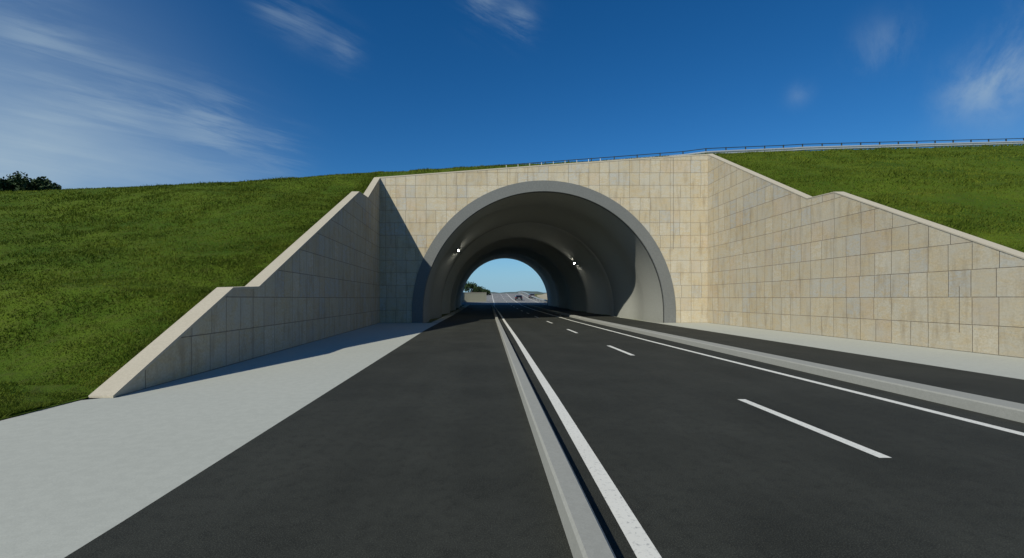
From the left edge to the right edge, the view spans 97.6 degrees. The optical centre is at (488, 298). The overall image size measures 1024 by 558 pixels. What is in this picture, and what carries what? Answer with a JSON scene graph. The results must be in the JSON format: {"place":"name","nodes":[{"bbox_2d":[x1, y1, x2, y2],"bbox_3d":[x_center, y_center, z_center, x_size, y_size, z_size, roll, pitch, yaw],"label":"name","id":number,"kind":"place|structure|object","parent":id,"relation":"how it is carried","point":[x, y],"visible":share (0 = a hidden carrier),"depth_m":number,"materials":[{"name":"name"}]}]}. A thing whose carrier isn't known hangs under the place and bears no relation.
{"place":"outdoors","nodes":[
{"label":"outdoors","id":0,"kind":"place"},
{"bbox_2d":[0,323,437,557],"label":"pavement","id":1,"kind":"structure","parent":0,"point":[75,476],"depth_m":6.53,"materials":[{"name":"concrete"}]},
{"bbox_2d":[0,294,645,420],"bbox_3d":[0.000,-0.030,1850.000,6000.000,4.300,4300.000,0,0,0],"label":"ground","id":2,"kind":"structure","parent":0,"point":[432,320],"depth_m":44.32,"materials":[{"name":"green plant"}]},
{"bbox_2d":[88,178,379,398],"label":"wing wall","id":3,"kind":"structure","parent":2,"relation":"on","point":[319,279],"depth_m":17.84,"materials":[{"name":"stone"}]},
{"bbox_2d":[464,281,479,291],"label":"tree","id":4,"kind":"object","parent":2,"relation":"on","point":[471,286],"visible":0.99,"depth_m":167.09,"materials":[{"name":"green plant"}]},
{"bbox_2d":[462,292,486,301],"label":"retaining wall","id":5,"kind":"structure","parent":2,"relation":"on","point":[474,296],"depth_m":122.54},
{"bbox_2d":[470,286,485,291],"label":"tree","id":6,"kind":"object","parent":2,"relation":"on","point":[480,289],"visible":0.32,"depth_m":169.21,"materials":[{"name":"green plant"}]},
{"bbox_2d":[462,258,547,304],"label":"tunnel portal","id":7,"kind":"object","parent":2,"relation":"on","point":[525,263],"visible":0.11,"depth_m":103.21,"materials":[{"name":"concrete"}]},
{"bbox_2d":[442,222,613,316],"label":"tunnel lining","id":8,"kind":"object","parent":2,"relation":"on","point":[549,254],"visible":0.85,"depth_m":66.80,"materials":[{"name":"concrete"}]},
{"bbox_2d":[518,291,546,300],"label":"guard rail","id":9,"kind":"object","parent":2,"relation":"on","point":[533,296],"visible":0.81,"depth_m":141.17,"materials":[{"name":"metal"}]},
{"bbox_2d":[374,154,707,322],"bbox_3d":[4.525,-4.798,43.065,27.671,13.995,13.270,0,0,0],"label":"tunnel portal","id":10,"kind":"object","parent":2,"relation":"on","point":[638,227],"visible":0.99,"depth_m":36.50,"materials":[{"name":"stone"}]},
{"bbox_2d":[537,293,546,299],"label":"retaining wall","id":11,"kind":"structure","parent":2,"relation":"on","point":[543,296],"depth_m":145.08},
{"bbox_2d":[708,154,1023,357],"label":"wing wall","id":12,"kind":"structure","parent":2,"relation":"on","point":[783,257],"depth_m":22.11,"materials":[{"name":"stone"}]},
{"bbox_2d":[431,305,468,322],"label":"walkway","id":13,"kind":"structure","parent":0,"point":[450,314],"depth_m":50.49,"materials":[{"name":"concrete"}]},
{"bbox_2d":[462,293,546,304],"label":"road","id":14,"kind":"structure","parent":0,"point":[500,298],"depth_m":131.68,"materials":[{"name":"grey asphalt"}]},
{"bbox_2d":[0,144,1023,419],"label":"grass embankment","id":15,"kind":"structure","parent":0,"point":[16,374],"depth_m":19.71,"materials":[{"name":"green plant"}]},
{"bbox_2d":[0,177,21,191],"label":"tree","id":16,"kind":"object","parent":15,"relation":"on","point":[7,185],"visible":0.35,"depth_m":59.53,"materials":[{"name":"green plant"}]},
{"bbox_2d":[9,171,59,190],"bbox_3d":[-60.796,-11.342,60.228,5.584,10.614,5.360,0,0,33],"label":"tree","id":17,"kind":"object","parent":15,"relation":"on","point":[39,183],"visible":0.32,"depth_m":59.57,"materials":[{"name":"green plant"}]},
{"bbox_2d":[35,179,61,189],"bbox_3d":[-62.581,-11.270,63.240,5.061,10.605,4.794,0,0,44],"label":"tree","id":18,"kind":"object","parent":15,"relation":"on","point":[54,184],"visible":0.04,"depth_m":63.74,"materials":[{"name":"green plant"}]},
{"bbox_2d":[476,138,1023,166],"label":"guard rail","id":19,"kind":"object","parent":15,"relation":"on","point":[898,145],"visible":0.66,"depth_m":41.71,"materials":[{"name":"metal"}]},
{"bbox_2d":[0,0,1023,292],"label":"sky","id":20,"kind":"structure","parent":0,"point":[94,93],"materials":[{"name":"blue"}]},
{"bbox_2d":[491,291,544,293],"bbox_3d":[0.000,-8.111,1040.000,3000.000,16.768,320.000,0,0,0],"label":"hills","id":21,"kind":"structure","parent":0,"point":[534,292],"depth_m":961.85,"materials":[{"name":"grey"}]},
{"bbox_2d":[64,305,1023,557],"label":"road","id":22,"kind":"structure","parent":0,"point":[422,444],"depth_m":5.48,"materials":[{"name":"black asphalt"}]},
{"bbox_2d":[491,304,615,557],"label":"concrete kerb","id":23,"kind":"structure","parent":22,"relation":"on","point":[585,535],"depth_m":4.45,"materials":[{"name":"grey concrete"}]},
{"bbox_2d":[526,304,1023,422],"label":"concrete kerb","id":24,"kind":"structure","parent":22,"relation":"on","point":[1008,410],"depth_m":10.22,"materials":[{"name":"grey concrete"}]},
{"bbox_2d":[659,323,1023,379],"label":"pavement","id":25,"kind":"structure","parent":0,"point":[1006,366],"depth_m":17.17,"materials":[{"name":"concrete"}]}
]}

